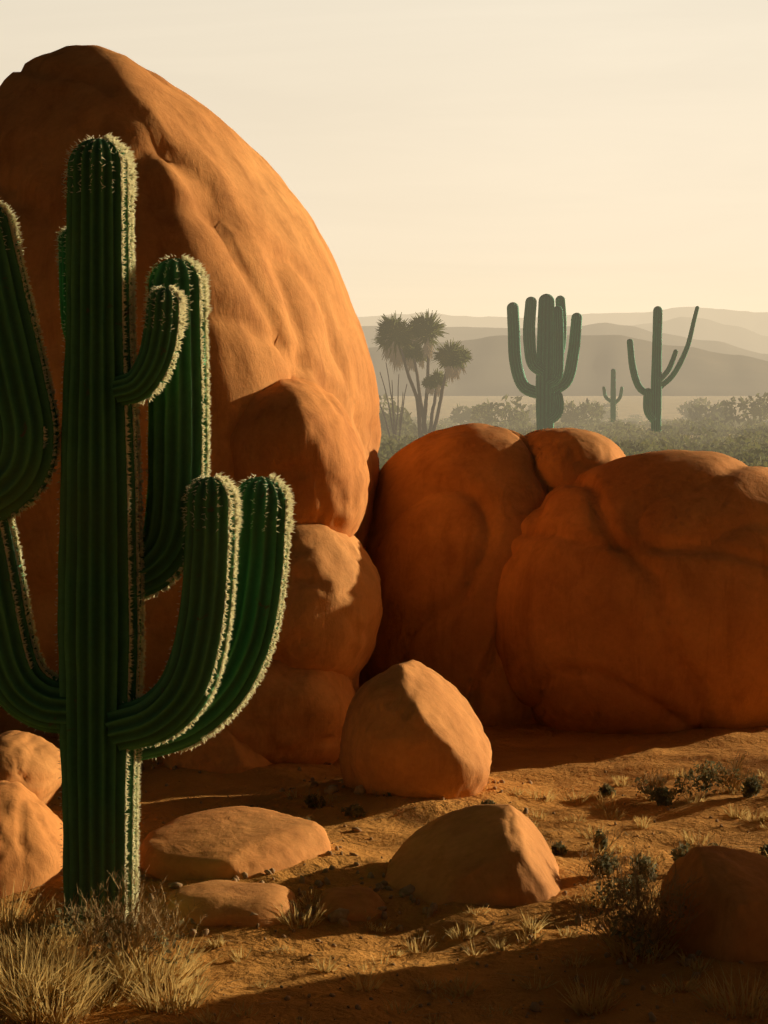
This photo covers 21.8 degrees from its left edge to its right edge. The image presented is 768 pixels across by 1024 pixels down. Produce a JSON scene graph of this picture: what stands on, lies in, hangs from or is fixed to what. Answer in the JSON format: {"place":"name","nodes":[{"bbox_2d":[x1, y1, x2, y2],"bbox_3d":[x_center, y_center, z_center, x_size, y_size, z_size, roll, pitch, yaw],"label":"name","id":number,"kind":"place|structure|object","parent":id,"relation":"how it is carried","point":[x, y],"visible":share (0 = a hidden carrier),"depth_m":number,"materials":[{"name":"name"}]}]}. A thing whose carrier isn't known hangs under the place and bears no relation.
{"place":"outdoors","nodes":[
{"label":"outdoors","id":0,"kind":"place"},
{"bbox_2d":[0,396,767,1023],"bbox_3d":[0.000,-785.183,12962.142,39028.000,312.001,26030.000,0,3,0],"label":"ground","id":1,"kind":"structure","parent":0,"point":[554,760],"depth_m":9.77,"materials":[{"name":"brown sand"}]},
{"bbox_2d":[0,730,61,804],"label":"rock","id":2,"kind":"object","parent":1,"relation":"on","point":[29,761],"visible":0.73,"depth_m":11.03,"materials":[{"name":"stone"}]},
{"bbox_2d":[0,780,62,897],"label":"rock","id":3,"kind":"object","parent":1,"relation":"on","point":[31,841],"visible":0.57,"depth_m":9.97,"materials":[{"name":"stone"}]},
{"bbox_2d":[0,133,296,942],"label":"saguaro","id":4,"kind":"object","parent":1,"relation":"on","point":[222,545],"visible":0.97,"depth_m":9.03,"materials":[{"name":"green plant"}]},
{"bbox_2d":[0,45,380,738],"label":"boulder","id":5,"kind":"object","parent":1,"relation":"on","point":[218,199],"visible":0.38,"depth_m":14.59,"materials":[{"name":"stone"}]},
{"bbox_2d":[162,724,271,773],"bbox_3d":[-1.098,1.555,13.530,0.847,0.803,0.953,0,3,0],"label":"rock slab","id":6,"kind":"object","parent":1,"relation":"on","point":[225,750],"visible":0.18,"depth_m":13.14,"materials":[{"name":"stone"}]},
{"bbox_2d":[166,880,296,926],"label":"flat rock","id":7,"kind":"object","parent":1,"relation":"on","point":[227,903],"visible":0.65,"depth_m":9.36,"materials":[{"name":"stone"}]},
{"bbox_2d":[138,806,330,879],"bbox_3d":[-0.772,1.858,10.404,1.030,0.485,1.100,0,3,0],"label":"rock","id":8,"kind":"object","parent":1,"relation":"on","point":[228,842],"visible":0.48,"depth_m":10.18,"materials":[{"name":"stone"}]},
{"bbox_2d":[156,659,354,763],"bbox_3d":[-0.901,1.355,14.086,1.435,1.098,1.739,0,3,0],"label":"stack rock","id":9,"kind":"object","parent":1,"relation":"on","point":[288,714],"visible":0.37,"depth_m":13.38,"materials":[{"name":"stone"}]},
{"bbox_2d":[270,523,382,679],"bbox_3d":[-0.678,0.693,14.324,1.340,1.345,1.860,0,3,0],"label":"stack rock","id":10,"kind":"object","parent":9,"relation":"on","point":[332,616],"visible":0.37,"depth_m":13.60,"materials":[{"name":"stone"}]},
{"bbox_2d":[230,376,369,536],"bbox_3d":[-0.717,-0.273,14.609,1.227,1.472,1.743,0,3,0],"label":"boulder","id":11,"kind":"object","parent":10,"relation":"on","point":[300,436],"visible":0.55,"depth_m":13.88,"materials":[{"name":"stone"}]},
{"bbox_2d":[315,885,384,921],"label":"flat rock","id":12,"kind":"object","parent":1,"relation":"on","point":[354,899],"visible":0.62,"depth_m":9.47,"materials":[{"name":"stone"}]},
{"bbox_2d":[352,673,359,693],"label":"rock","id":13,"kind":"object","parent":1,"relation":"on","point":[355,681],"visible":0.01,"depth_m":14.66,"materials":[{"name":"stone"}]},
{"bbox_2d":[0,768,767,1023],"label":"dry grass tufts","id":14,"kind":"object","parent":1,"relation":"on","point":[37,976],"visible":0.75,"depth_m":8.35,"materials":[{"name":"beige plant"}]},
{"bbox_2d":[18,761,763,1023],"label":"pebbles","id":15,"kind":"object","parent":1,"relation":"on","point":[339,915],"visible":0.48,"depth_m":9.44,"materials":[{"name":"stone"}]},
{"bbox_2d":[32,752,767,1023],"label":"shrubs","id":16,"kind":"object","parent":1,"relation":"on","point":[659,793],"visible":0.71,"depth_m":8.74,"materials":[{"name":"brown plant"}]},
{"bbox_2d":[339,660,491,798],"bbox_3d":[0.199,1.492,12.480,0.961,1.101,1.227,0,3,0],"label":"rock","id":17,"kind":"object","parent":1,"relation":"on","point":[412,728],"visible":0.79,"depth_m":12.03,"materials":[{"name":"stone"}]},
{"bbox_2d":[371,309,471,440],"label":"yucca tree","id":18,"kind":"object","parent":1,"relation":"on","point":[399,341],"visible":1,"depth_m":71.86,"materials":[{"name":"green plant"}]},
{"bbox_2d":[359,423,547,726],"bbox_3d":[0.791,0.832,16.667,2.368,3.151,2.630,0,3,0],"label":"rock","id":19,"kind":"object","parent":1,"relation":"on","point":[454,507],"visible":0.34,"depth_m":15.61,"materials":[{"name":"stone"}]},
{"bbox_2d":[525,428,625,492],"bbox_3d":[1.529,-0.293,16.709,1.089,0.828,1.786,0,3,0],"label":"boulder","id":20,"kind":"object","parent":19,"relation":"attached to","point":[566,456],"visible":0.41,"depth_m":16.00,"materials":[{"name":"stone"}]},
{"bbox_2d":[384,803,561,905],"bbox_3d":[0.486,1.897,10.033,0.988,0.789,1.032,0,3,0],"label":"rock","id":21,"kind":"object","parent":1,"relation":"on","point":[494,854],"visible":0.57,"depth_m":9.80,"materials":[{"name":"stone"}]},
{"bbox_2d":[507,294,581,429],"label":"saguaro","id":22,"kind":"object","parent":1,"relation":"on","point":[545,364],"visible":0.99,"depth_m":81.55,"materials":[{"name":"green plant"}]},
{"bbox_2d":[378,392,767,469],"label":"desert scrub","id":23,"kind":"object","parent":1,"relation":"on","point":[747,444],"visible":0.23,"depth_m":90.01,"materials":[{"name":"green plant"}]},
{"bbox_2d":[602,369,622,421],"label":"saguaro","id":24,"kind":"object","parent":1,"relation":"on","point":[612,400],"visible":0.99,"depth_m":119.73,"materials":[{"name":"green plant"}]},
{"bbox_2d":[495,450,767,733],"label":"rock","id":25,"kind":"object","parent":1,"relation":"on","point":[632,595],"visible":0.75,"depth_m":14.85,"materials":[{"name":"stone"}]},
{"bbox_2d":[627,306,698,433],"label":"saguaro","id":26,"kind":"object","parent":1,"relation":"on","point":[652,403],"visible":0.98,"depth_m":83.70,"materials":[{"name":"green plant"}]},
{"bbox_2d":[660,845,767,961],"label":"rock","id":27,"kind":"object","parent":1,"relation":"on","point":[730,924],"visible":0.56,"depth_m":8.72,"materials":[{"name":"stone"}]},
{"bbox_2d":[0,0,767,317],"label":"sky","id":28,"kind":"structure","parent":0,"point":[473,158],"materials":[{"name":"beige"}]},
{"bbox_2d":[358,307,767,335],"bbox_3d":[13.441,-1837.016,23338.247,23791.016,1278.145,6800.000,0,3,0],"label":"distant hills","id":29,"kind":"structure","parent":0,"point":[756,322],"depth_m":23507.01,"materials":[{"name":"beige stone"}]},
{"bbox_2d":[361,323,767,360],"bbox_3d":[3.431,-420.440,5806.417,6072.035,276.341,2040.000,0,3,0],"label":"mountain ridge","id":30,"kind":"structure","parent":0,"point":[462,333],"depth_m":5844.42,"materials":[{"name":"beige stone"}]},
{"bbox_2d":[368,335,767,395],"bbox_3d":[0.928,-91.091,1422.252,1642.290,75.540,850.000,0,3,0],"label":"mountain ridge","id":31,"kind":"structure","parent":0,"point":[701,372],"depth_m":1227.18,"materials":[{"name":"beige stone"}]},
{"bbox_2d":[631,317,767,353],"bbox_3d":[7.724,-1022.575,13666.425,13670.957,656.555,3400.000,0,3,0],"label":"mountain ridge","id":32,"kind":"structure","parent":0,"point":[736,336],"depth_m":13634.19,"materials":[{"name":"beige stone"}]}
]}

